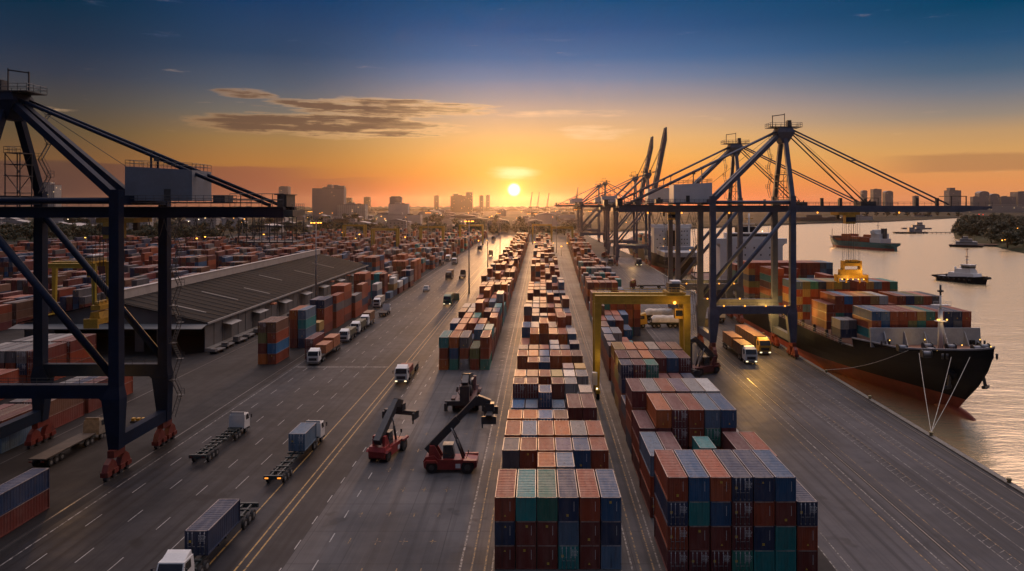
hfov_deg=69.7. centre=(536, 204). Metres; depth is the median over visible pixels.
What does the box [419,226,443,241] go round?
yard crane
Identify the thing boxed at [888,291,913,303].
shipping container
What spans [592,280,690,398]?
yard crane
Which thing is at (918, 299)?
shipping container
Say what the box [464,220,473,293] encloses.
light mast
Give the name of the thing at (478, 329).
shipping container
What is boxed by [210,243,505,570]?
yellow lines
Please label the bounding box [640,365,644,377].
door
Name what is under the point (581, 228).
gantry crane
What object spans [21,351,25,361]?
door
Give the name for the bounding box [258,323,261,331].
door
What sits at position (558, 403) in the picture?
shipping container
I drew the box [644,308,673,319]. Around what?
truck
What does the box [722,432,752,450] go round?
shipping container
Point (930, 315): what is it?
shipping container
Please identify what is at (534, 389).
door
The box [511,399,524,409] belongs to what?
shipping container
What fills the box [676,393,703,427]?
shipping container
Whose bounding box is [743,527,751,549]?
door
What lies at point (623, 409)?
shipping container
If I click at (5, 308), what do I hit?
shipping container
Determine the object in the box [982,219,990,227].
tree
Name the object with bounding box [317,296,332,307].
shipping container
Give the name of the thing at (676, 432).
door
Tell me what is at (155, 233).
tree
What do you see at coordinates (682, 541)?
door
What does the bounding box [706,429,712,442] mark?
door
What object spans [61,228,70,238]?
tree
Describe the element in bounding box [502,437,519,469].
shipping container
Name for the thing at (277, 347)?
shipping container
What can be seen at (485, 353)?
shipping container
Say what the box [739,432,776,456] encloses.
shipping container
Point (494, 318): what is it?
shipping container
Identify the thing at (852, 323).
shipping container
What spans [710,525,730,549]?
shipping container
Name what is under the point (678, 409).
shipping container
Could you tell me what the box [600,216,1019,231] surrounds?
quay wall
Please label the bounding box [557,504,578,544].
shipping container
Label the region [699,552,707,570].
door
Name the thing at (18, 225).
tree
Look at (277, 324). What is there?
shipping container
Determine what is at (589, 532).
shipping container
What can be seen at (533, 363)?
shipping container
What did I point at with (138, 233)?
tree
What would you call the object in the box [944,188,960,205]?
building
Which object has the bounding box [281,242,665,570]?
concrete pad
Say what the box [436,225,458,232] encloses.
building
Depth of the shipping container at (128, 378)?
170.26 m
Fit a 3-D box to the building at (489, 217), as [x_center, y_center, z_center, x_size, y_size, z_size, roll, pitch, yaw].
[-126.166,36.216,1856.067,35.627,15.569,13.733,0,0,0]
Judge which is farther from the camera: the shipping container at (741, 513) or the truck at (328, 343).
the truck at (328, 343)
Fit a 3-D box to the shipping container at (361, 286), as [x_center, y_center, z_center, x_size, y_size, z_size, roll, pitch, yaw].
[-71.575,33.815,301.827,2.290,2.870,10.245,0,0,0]
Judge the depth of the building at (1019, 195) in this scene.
4440.00 m
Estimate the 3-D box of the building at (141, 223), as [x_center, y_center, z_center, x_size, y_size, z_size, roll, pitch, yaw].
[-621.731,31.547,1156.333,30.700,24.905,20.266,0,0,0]
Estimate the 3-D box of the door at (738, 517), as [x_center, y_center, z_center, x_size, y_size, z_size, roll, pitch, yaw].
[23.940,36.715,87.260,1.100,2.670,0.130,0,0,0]
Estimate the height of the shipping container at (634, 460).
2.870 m
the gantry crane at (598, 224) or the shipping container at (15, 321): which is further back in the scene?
the gantry crane at (598, 224)
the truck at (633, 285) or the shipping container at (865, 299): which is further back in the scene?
the truck at (633, 285)
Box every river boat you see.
[893,227,915,233]
[901,222,931,228]
[914,227,921,231]
[949,237,983,247]
[972,237,998,246]
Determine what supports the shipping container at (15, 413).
on the shipping container at (13, 440)
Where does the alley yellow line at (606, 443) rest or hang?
on the concrete pad
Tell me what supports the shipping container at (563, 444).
on the container stacks
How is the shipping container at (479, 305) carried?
on the container stacks
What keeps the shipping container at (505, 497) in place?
on the shipping container at (505, 531)
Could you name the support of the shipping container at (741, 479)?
on the shipping container at (741, 513)
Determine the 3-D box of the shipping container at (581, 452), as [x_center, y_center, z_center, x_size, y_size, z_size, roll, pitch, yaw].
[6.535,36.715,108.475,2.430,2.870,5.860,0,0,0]
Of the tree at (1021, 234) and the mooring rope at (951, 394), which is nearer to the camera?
the mooring rope at (951, 394)
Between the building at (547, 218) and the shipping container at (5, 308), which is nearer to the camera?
the shipping container at (5, 308)
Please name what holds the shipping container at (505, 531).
on the shipping container at (505, 556)
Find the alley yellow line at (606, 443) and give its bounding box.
[470,244,654,570]
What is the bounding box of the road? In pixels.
[0,236,513,570]
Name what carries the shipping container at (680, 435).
on the container stacks
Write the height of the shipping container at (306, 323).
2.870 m
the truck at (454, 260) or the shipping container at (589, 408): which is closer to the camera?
the shipping container at (589, 408)
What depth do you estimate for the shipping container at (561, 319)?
211.47 m
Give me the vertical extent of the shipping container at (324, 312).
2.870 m
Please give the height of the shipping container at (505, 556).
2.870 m
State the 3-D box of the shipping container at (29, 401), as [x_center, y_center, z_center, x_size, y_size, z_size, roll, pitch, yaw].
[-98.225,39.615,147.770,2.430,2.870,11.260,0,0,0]
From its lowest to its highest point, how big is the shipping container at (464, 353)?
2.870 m
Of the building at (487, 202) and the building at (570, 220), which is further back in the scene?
the building at (487, 202)
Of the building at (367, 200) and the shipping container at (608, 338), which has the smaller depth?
the shipping container at (608, 338)
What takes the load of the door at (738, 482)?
in the shipping container at (741, 479)
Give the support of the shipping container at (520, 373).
on the container stacks
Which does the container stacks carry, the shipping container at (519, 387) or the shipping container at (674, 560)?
the shipping container at (519, 387)
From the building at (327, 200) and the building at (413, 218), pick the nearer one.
the building at (413, 218)
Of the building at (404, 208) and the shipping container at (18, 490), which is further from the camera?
the building at (404, 208)
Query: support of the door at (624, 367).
in the shipping container at (625, 368)
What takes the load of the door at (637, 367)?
in the shipping container at (639, 368)
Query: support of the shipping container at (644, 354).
on the container stacks
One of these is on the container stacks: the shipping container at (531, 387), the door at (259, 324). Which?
the shipping container at (531, 387)
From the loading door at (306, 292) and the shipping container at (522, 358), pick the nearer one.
the shipping container at (522, 358)
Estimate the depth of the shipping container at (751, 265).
277.55 m
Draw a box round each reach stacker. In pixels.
[366,398,418,461]
[423,394,497,473]
[444,373,483,410]
[690,336,720,377]
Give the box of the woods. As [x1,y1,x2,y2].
[0,206,610,210]
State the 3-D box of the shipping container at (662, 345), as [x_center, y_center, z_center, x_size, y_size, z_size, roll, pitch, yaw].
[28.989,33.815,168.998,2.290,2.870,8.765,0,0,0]
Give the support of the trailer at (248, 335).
on the yard at (210, 389)
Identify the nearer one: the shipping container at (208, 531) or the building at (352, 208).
the shipping container at (208, 531)
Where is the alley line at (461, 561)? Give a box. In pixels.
[458,245,661,570]
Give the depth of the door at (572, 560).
88.57 m
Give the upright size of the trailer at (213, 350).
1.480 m
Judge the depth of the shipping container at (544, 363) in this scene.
164.66 m
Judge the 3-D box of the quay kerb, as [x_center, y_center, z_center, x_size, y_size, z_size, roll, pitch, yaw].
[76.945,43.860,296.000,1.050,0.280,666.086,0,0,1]
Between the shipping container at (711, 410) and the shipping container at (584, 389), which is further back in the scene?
the shipping container at (584, 389)
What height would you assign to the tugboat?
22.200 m
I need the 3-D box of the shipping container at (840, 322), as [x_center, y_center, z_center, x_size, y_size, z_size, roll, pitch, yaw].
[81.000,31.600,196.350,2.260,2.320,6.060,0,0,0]
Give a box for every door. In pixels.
[17,351,20,361]
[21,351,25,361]
[21,364,25,373]
[28,351,31,361]
[28,364,31,373]
[186,532,195,553]
[196,532,206,553]
[222,318,241,339]
[252,308,267,327]
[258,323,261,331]
[262,323,265,331]
[278,299,292,315]
[289,434,296,449]
[297,434,303,450]
[300,291,312,304]
[305,339,308,348]
[309,339,312,348]
[318,284,328,295]
[460,360,463,368]
[464,360,467,368]
[514,384,518,397]
[519,384,523,397]
[527,384,531,397]
[532,384,536,397]
[540,393,544,406]
[545,393,550,406]
[560,546,568,568]
[568,546,576,567]
[622,365,626,378]
[627,365,631,377]
[635,365,639,377]
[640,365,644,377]
[647,365,652,377]
[651,498,653,516]
[653,365,657,377]
[669,503,677,524]
[669,527,677,549]
[669,552,677,570]
[673,410,679,426]
[673,429,679,444]
[677,527,686,549]
[678,503,686,524]
[678,552,686,570]
[680,358,684,370]
[680,411,686,426]
[680,429,686,445]
[685,358,689,370]
[690,552,698,570]
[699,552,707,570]
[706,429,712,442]
[712,552,720,570]
[713,429,718,445]
[721,552,729,570]
[734,478,742,500]
[734,503,742,524]
[734,527,742,549]
[734,552,742,570]
[742,478,751,500]
[743,503,751,524]
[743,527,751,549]
[743,552,751,570]
[799,503,807,524]
[808,503,815,524]
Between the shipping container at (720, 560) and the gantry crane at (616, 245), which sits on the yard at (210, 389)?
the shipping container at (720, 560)
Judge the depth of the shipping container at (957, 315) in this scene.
185.10 m
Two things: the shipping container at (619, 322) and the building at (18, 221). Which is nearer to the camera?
the shipping container at (619, 322)
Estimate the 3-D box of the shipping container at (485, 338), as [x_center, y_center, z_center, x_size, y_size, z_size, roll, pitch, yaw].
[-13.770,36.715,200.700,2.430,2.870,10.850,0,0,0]
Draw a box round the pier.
[899,232,951,233]
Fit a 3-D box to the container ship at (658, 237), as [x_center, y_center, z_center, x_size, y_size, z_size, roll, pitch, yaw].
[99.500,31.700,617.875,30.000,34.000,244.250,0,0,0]
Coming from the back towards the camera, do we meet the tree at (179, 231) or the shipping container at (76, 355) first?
the tree at (179, 231)
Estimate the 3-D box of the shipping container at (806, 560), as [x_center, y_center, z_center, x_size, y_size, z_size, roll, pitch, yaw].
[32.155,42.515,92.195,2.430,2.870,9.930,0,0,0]
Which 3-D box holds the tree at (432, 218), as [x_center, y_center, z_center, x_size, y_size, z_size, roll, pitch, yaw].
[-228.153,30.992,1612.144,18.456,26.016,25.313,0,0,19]
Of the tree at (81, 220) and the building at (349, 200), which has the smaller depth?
the tree at (81, 220)
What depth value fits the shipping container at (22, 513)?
101.60 m
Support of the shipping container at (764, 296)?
on the shipping container
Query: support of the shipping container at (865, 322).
on the shipping container at (863, 331)
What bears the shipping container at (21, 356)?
on the shipping container at (22, 367)
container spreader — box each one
[83,223,107,328]
[834,215,868,282]
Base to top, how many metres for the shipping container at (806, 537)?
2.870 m
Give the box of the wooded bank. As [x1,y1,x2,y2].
[954,227,1023,253]
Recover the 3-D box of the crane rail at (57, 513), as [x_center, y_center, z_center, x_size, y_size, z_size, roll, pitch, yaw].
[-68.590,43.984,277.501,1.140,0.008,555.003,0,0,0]
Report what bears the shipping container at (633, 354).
on the container stacks
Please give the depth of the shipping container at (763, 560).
87.31 m
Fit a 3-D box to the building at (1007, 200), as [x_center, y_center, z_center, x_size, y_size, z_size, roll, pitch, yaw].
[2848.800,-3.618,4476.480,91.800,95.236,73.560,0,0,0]
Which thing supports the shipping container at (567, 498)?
on the shipping container at (568, 532)
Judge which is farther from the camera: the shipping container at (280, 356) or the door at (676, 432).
the shipping container at (280, 356)
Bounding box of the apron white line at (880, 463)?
[613,263,1022,570]
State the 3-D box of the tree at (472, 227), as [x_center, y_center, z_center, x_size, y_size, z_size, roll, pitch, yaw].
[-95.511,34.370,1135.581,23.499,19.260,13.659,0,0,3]
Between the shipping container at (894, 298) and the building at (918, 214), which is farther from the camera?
the building at (918, 214)
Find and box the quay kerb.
[634,257,1023,494]
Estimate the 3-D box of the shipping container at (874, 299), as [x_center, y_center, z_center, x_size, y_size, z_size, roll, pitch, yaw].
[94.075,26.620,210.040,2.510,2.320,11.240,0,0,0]
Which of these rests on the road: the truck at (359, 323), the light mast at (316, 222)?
the truck at (359, 323)
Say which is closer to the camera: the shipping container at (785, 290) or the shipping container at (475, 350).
the shipping container at (475, 350)
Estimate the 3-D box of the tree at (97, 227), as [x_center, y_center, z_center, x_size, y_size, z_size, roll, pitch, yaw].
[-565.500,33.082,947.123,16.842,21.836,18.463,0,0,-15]
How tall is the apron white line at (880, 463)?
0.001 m
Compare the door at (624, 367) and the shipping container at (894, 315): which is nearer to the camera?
the door at (624, 367)
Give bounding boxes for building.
[2,218,20,221]
[9,220,29,223]
[44,182,60,206]
[51,218,65,221]
[62,223,92,226]
[83,218,98,223]
[129,218,153,229]
[180,220,189,225]
[190,218,219,228]
[222,218,244,227]
[248,224,286,232]
[279,186,290,193]
[312,185,345,215]
[313,215,331,219]
[323,217,357,225]
[333,218,348,224]
[337,203,367,218]
[345,221,375,229]
[346,197,352,203]
[364,197,370,210]
[376,212,421,223]
[387,219,406,232]
[388,202,409,214]
[390,196,401,203]
[419,210,441,217]
[434,195,438,209]
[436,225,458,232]
[442,218,465,224]
[450,192,472,211]
[451,214,475,218]
[466,217,488,223]
[479,195,483,210]
[481,216,493,219]
[486,195,489,209]
[487,218,508,224]
[498,209,505,215]
[513,218,531,224]
[528,219,541,232]
[531,211,542,216]
[536,212,555,225]
[550,212,575,219]
[556,219,568,223]
[561,211,574,213]
[566,218,576,222]
[787,215,841,220]
[856,215,872,219]
[860,190,866,200]
[870,189,881,205]
[882,191,892,205]
[911,213,931,215]
[912,195,918,205]
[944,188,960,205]
[952,204,1023,211]
[970,196,978,204]
[975,191,988,204]
[989,194,999,203]
[1000,196,1015,203]
[1010,191,1023,204]
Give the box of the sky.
[0,0,1023,206]
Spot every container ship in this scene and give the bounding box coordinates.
[627,224,703,273]
[691,213,997,420]
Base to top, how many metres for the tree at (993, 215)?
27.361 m
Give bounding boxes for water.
[587,218,1023,488]
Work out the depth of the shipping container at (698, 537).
87.33 m
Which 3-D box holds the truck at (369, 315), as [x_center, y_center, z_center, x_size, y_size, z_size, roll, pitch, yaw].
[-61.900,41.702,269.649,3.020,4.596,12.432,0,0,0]
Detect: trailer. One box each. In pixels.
[208,347,225,353]
[220,342,234,347]
[232,336,247,342]
[242,333,254,338]
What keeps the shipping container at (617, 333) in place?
on the container stacks
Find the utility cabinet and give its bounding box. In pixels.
[453,293,458,299]
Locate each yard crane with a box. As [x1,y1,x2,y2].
[48,254,108,314]
[342,225,366,236]
[371,228,399,246]
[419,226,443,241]
[459,225,483,244]
[532,224,551,243]
[551,227,572,241]
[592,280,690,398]
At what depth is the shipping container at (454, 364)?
195.32 m
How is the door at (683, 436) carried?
in the shipping container at (680, 435)
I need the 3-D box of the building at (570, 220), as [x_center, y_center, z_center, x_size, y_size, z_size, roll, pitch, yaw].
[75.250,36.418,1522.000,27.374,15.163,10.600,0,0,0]
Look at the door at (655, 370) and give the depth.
148.52 m
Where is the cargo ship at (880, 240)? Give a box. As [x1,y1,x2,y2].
[830,228,900,250]
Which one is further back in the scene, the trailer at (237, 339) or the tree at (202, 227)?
the tree at (202, 227)
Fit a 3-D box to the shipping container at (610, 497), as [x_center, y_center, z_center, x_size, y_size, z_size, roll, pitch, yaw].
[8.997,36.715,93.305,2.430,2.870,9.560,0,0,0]
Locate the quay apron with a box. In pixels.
[598,257,1023,570]
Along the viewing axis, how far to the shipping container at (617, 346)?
168.98 m
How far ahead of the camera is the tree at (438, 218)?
1839.19 m
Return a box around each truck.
[28,417,105,465]
[150,502,258,570]
[189,412,251,460]
[263,420,326,481]
[305,333,341,363]
[339,326,356,341]
[350,318,366,333]
[360,310,374,325]
[373,295,384,307]
[378,304,390,315]
[393,361,418,382]
[423,285,429,291]
[443,292,453,304]
[445,254,451,260]
[445,269,453,278]
[452,258,457,264]
[459,270,465,278]
[601,252,619,257]
[607,258,612,265]
[629,279,664,288]
[635,258,641,265]
[641,312,678,327]
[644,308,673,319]
[704,318,708,329]
[719,314,725,321]
[722,331,758,362]
[735,324,772,353]
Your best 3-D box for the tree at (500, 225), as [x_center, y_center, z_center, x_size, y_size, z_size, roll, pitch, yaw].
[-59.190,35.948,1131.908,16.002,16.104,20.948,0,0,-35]
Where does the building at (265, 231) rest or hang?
on the ground at (757, 217)
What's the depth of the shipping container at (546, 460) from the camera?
101.51 m
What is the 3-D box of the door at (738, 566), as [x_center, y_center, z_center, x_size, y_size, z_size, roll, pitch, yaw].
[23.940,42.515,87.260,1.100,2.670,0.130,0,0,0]
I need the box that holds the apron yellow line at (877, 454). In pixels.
[613,263,1023,570]
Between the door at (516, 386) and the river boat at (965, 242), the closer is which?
the door at (516, 386)
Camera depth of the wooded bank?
867.44 m
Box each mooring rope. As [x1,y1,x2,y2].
[830,350,907,369]
[919,355,930,429]
[931,357,969,431]
[931,359,950,430]
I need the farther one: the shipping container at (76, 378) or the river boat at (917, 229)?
the river boat at (917, 229)
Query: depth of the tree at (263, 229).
1086.84 m
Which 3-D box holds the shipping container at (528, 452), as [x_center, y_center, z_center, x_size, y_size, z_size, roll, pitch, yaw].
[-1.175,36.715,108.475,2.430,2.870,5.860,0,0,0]
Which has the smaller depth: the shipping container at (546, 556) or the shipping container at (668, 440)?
the shipping container at (546, 556)
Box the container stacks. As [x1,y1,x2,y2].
[0,228,970,490]
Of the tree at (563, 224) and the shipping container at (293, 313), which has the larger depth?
the tree at (563, 224)
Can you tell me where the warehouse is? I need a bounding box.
[8,249,368,351]
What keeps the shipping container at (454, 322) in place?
on the container stacks
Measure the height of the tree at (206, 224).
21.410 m
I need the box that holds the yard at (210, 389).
[0,235,835,570]
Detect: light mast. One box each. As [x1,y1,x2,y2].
[310,221,321,297]
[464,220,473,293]
[485,225,489,267]
[556,222,556,252]
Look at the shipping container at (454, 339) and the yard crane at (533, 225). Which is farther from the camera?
the yard crane at (533, 225)
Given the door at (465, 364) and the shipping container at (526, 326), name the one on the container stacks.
the shipping container at (526, 326)
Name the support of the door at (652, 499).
in the shipping container at (648, 500)
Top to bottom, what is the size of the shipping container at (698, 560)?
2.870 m
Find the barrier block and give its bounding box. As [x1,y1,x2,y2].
[130,417,144,422]
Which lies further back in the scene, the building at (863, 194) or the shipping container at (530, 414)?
the building at (863, 194)
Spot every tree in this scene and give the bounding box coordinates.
[0,222,14,228]
[0,229,10,238]
[6,227,20,236]
[8,231,19,241]
[11,223,20,228]
[19,223,32,239]
[19,227,32,239]
[48,228,56,238]
[60,224,72,234]
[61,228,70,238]
[64,218,79,222]
[69,223,76,237]
[72,218,85,222]
[74,225,90,237]
[88,228,98,235]
[90,223,101,232]
[126,229,135,234]
[134,229,154,237]
[140,224,149,229]
[141,227,154,237]
[151,226,157,236]
[173,224,183,237]
[182,227,194,237]
[189,226,201,234]
[195,230,211,238]
[196,221,211,229]
[196,223,208,233]
[203,229,213,236]
[207,229,221,236]
[215,223,226,233]
[225,219,234,229]
[228,226,235,231]
[255,223,265,232]
[265,218,278,223]
[270,224,280,231]
[290,223,301,232]
[301,226,308,233]
[310,218,319,228]
[323,220,333,229]
[335,222,343,230]
[348,212,359,220]
[350,222,360,230]
[367,222,376,229]
[411,222,419,228]
[423,222,431,231]
[428,213,436,221]
[433,220,441,229]
[436,214,444,220]
[439,223,446,231]
[452,221,464,229]
[467,221,476,230]
[473,219,485,230]
[485,224,501,233]
[495,223,503,230]
[502,224,509,232]
[510,225,517,232]
[515,216,524,223]
[522,224,538,233]
[531,220,540,229]
[544,226,555,232]
[558,221,570,234]
[567,221,576,231]
[951,221,971,238]
[955,219,968,232]
[966,217,978,225]
[969,224,982,235]
[972,221,984,227]
[979,225,994,235]
[982,216,995,225]
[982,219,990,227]
[983,226,999,242]
[989,213,999,218]
[994,221,1011,233]
[995,220,1013,230]
[997,230,1022,247]
[1006,218,1016,225]
[1011,225,1023,232]
[1015,230,1023,238]
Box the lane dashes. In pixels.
[25,251,482,570]
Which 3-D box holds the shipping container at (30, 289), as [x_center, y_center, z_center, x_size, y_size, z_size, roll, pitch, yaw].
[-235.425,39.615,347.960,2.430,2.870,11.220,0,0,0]
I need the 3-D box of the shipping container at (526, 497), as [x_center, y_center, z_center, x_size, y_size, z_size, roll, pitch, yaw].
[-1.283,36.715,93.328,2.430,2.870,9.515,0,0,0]
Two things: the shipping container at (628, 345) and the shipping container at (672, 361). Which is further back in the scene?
the shipping container at (628, 345)
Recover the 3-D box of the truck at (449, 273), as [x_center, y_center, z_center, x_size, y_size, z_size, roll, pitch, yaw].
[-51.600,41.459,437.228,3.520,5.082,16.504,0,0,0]
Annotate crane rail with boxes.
[0,265,440,551]
[0,293,352,463]
[618,266,970,570]
[633,257,1023,498]
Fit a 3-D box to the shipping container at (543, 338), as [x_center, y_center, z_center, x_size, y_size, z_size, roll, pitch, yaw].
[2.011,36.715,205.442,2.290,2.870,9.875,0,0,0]
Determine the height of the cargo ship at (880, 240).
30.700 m
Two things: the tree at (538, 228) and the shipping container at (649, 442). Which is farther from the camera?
the tree at (538, 228)
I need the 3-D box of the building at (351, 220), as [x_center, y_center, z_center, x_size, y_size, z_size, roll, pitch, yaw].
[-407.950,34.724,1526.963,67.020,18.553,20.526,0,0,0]
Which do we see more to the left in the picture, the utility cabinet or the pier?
the utility cabinet
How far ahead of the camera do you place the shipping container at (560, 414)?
123.79 m
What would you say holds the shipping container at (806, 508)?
on the shipping container at (806, 537)
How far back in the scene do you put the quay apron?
120.67 m
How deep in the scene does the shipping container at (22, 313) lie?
266.54 m
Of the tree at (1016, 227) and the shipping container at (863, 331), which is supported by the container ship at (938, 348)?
the shipping container at (863, 331)
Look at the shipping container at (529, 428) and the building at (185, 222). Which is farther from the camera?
the building at (185, 222)
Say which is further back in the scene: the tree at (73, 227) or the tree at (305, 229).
the tree at (305, 229)
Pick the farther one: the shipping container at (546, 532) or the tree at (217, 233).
the tree at (217, 233)
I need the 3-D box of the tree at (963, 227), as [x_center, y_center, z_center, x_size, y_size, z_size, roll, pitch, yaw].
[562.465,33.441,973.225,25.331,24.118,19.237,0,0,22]
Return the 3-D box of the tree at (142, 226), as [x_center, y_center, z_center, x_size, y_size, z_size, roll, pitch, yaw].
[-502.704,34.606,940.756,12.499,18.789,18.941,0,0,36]
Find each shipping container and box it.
[0,291,22,297]
[0,304,11,313]
[0,312,11,322]
[0,320,11,330]
[0,342,32,362]
[0,369,18,382]
[0,404,29,415]
[0,404,31,423]
[0,426,41,453]
[0,468,49,515]
[0,488,49,537]
[5,343,32,362]
[9,399,28,403]
[10,299,32,310]
[12,308,32,318]
[12,316,32,325]
[16,342,56,362]
[16,363,26,374]
[22,399,31,403]
[23,280,31,285]
[27,342,66,362]
[27,354,66,374]
[27,375,65,382]
[28,284,49,292]
[48,275,66,282]
[49,399,83,415]
[49,402,83,427]
[57,287,75,296]
[61,334,95,351]
[61,376,88,382]
[63,278,82,285]
[67,344,95,362]
[73,287,91,296]
[73,376,100,382]
[74,357,95,362]
[79,294,100,303]
[79,303,91,309]
[84,399,101,412]
[85,376,107,382]
[124,278,137,285]
[125,376,132,382]
[125,380,132,394]
[131,278,148,285]
[185,499,239,555]
[258,316,279,332]
[258,333,266,342]
[258,343,266,353]
[258,354,266,363]
[267,316,288,332]
[267,327,288,342]
[267,337,288,353]
[267,347,288,363]
[288,422,316,450]
[289,305,307,318]
[298,305,315,318]
[298,315,315,328]
[298,324,315,337]
[305,332,324,348]
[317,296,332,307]
[317,304,332,316]
[330,292,343,303]
[338,283,351,292]
[352,292,361,302]
[356,282,367,291]
[439,330,452,347]
[439,347,448,358]
[439,358,448,369]
[449,330,461,347]
[449,346,459,358]
[449,356,459,369]
[450,318,460,330]
[460,330,471,347]
[460,342,471,358]
[460,356,469,369]
[470,341,479,358]
[470,358,479,369]
[474,324,484,339]
[475,299,483,311]
[480,330,491,347]
[480,341,491,358]
[480,351,491,369]
[489,313,498,326]
[495,469,516,520]
[495,509,515,544]
[495,532,515,568]
[496,291,503,301]
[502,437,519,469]
[505,420,520,444]
[507,410,522,433]
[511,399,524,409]
[513,377,525,397]
[514,370,525,376]
[516,469,535,520]
[516,521,535,544]
[516,545,535,568]
[517,350,527,367]
[520,437,536,469]
[521,420,536,436]
[522,322,530,336]
[523,410,537,435]
[525,399,537,409]
[526,377,537,397]
[528,357,538,374]
[530,328,538,343]
[537,469,556,520]
[537,521,556,544]
[537,545,556,568]
[538,410,552,419]
[538,420,553,436]
[538,437,554,451]
[538,452,555,471]
[539,318,547,333]
[539,357,549,369]
[539,370,550,384]
[539,385,551,406]
[540,334,547,343]
[549,328,557,339]
[550,350,560,367]
[551,377,563,397]
[552,399,564,411]
[553,410,568,428]
[554,420,570,446]
[555,437,572,464]
[556,452,574,468]
[556,469,578,520]
[557,312,565,326]
[557,328,566,343]
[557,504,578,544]
[557,527,578,568]
[560,350,571,367]
[562,295,568,306]
[563,370,574,378]
[564,377,576,397]
[566,394,581,423]
[567,328,575,343]
[569,340,578,350]
[570,420,587,442]
[571,350,582,365]
[572,437,590,469]
[575,370,587,389]
[576,469,599,520]
[578,385,591,395]
[579,517,599,544]
[579,541,599,568]
[580,394,596,421]
[585,420,603,440]
[589,437,608,469]
[595,469,620,520]
[600,517,620,544]
[600,541,620,568]
[601,304,604,314]
[601,327,611,339]
[603,334,615,350]
[605,315,614,327]
[610,327,621,341]
[611,342,625,358]
[613,315,623,329]
[614,350,629,368]
[618,359,632,378]
[619,375,624,392]
[621,395,625,419]
[622,342,636,349]
[624,324,631,338]
[625,378,645,407]
[625,394,645,420]
[626,350,641,358]
[630,359,645,377]
[631,410,654,442]
[631,427,638,460]
[631,444,638,478]
[638,350,653,359]
[639,378,660,392]
[639,432,663,475]
[639,450,653,496]
[639,469,653,517]
[643,359,658,378]
[646,393,671,427]
[649,350,665,370]
[653,378,675,392]
[654,449,687,500]
[654,472,687,525]
[654,494,687,549]
[654,516,687,570]
[655,342,670,349]
[656,432,681,451]
[660,350,678,370]
[661,393,687,427]
[666,342,682,349]
[667,378,689,392]
[671,428,687,445]
[672,350,690,370]
[674,449,709,500]
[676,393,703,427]
[681,378,704,392]
[688,428,703,445]
[688,500,709,525]
[688,524,709,549]
[688,549,709,570]
[691,393,719,427]
[692,436,716,450]
[693,449,730,500]
[694,378,719,392]
[704,427,719,445]
[706,393,736,427]
[709,501,730,525]
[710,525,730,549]
[710,550,730,570]
[712,449,752,500]
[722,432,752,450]
[731,500,752,525]
[731,524,752,549]
[731,549,752,570]
[732,449,773,500]
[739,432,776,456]
[743,260,754,268]
[751,449,795,500]
[753,501,773,525]
[753,525,773,549]
[753,549,773,570]
[760,266,770,274]
[760,273,770,281]
[760,279,770,288]
[760,286,770,294]
[760,292,770,297]
[774,500,795,525]
[774,524,795,549]
[774,548,795,570]
[780,266,798,274]
[782,278,802,288]
[782,285,802,296]
[782,293,802,303]
[782,300,802,311]
[783,312,802,319]
[796,479,817,525]
[796,525,817,549]
[796,549,817,570]
[811,299,834,312]
[811,307,834,320]
[811,315,830,329]
[815,272,833,277]
[820,291,843,303]
[829,291,852,303]
[831,317,848,328]
[831,325,848,337]
[837,291,861,303]
[842,317,856,328]
[843,278,865,288]
[846,291,869,303]
[853,305,880,320]
[853,314,880,328]
[854,291,879,303]
[857,324,869,337]
[862,291,887,303]
[862,305,889,320]
[870,305,898,320]
[878,291,905,303]
[879,305,907,320]
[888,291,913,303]
[888,305,916,320]
[896,291,923,303]
[896,305,925,320]
[904,291,931,303]
[905,305,934,320]
[913,291,938,303]
[913,305,943,319]
[922,305,952,320]
[930,305,961,320]
[943,306,970,320]
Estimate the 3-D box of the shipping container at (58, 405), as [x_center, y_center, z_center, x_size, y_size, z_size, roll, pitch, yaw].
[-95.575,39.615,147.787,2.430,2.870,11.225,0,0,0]
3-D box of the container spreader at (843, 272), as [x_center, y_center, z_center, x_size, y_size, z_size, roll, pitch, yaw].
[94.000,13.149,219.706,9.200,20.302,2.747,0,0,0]
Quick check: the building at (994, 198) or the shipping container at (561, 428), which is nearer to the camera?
the shipping container at (561, 428)
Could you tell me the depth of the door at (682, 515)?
87.27 m
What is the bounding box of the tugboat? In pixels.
[932,249,991,283]
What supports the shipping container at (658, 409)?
on the container stacks
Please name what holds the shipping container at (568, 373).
on the container stacks
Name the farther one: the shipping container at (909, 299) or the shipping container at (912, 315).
the shipping container at (909, 299)
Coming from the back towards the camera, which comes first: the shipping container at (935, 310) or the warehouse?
the warehouse
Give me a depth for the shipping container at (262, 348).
202.17 m
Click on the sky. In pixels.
(510, 102)
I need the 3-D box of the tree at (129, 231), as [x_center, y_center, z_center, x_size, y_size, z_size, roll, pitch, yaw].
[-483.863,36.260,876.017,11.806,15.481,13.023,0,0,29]
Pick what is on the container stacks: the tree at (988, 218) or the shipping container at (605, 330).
the shipping container at (605, 330)
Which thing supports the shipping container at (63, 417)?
on the yard at (210, 389)
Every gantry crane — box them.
[0,68,304,481]
[554,178,660,246]
[554,181,644,241]
[573,136,652,257]
[577,127,666,265]
[599,133,898,323]
[611,113,991,358]
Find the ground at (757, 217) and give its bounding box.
[5,210,1023,255]
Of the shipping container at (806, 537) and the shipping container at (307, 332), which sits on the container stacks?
the shipping container at (307, 332)
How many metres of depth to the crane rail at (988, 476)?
141.81 m
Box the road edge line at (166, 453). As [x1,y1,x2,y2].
[0,239,499,565]

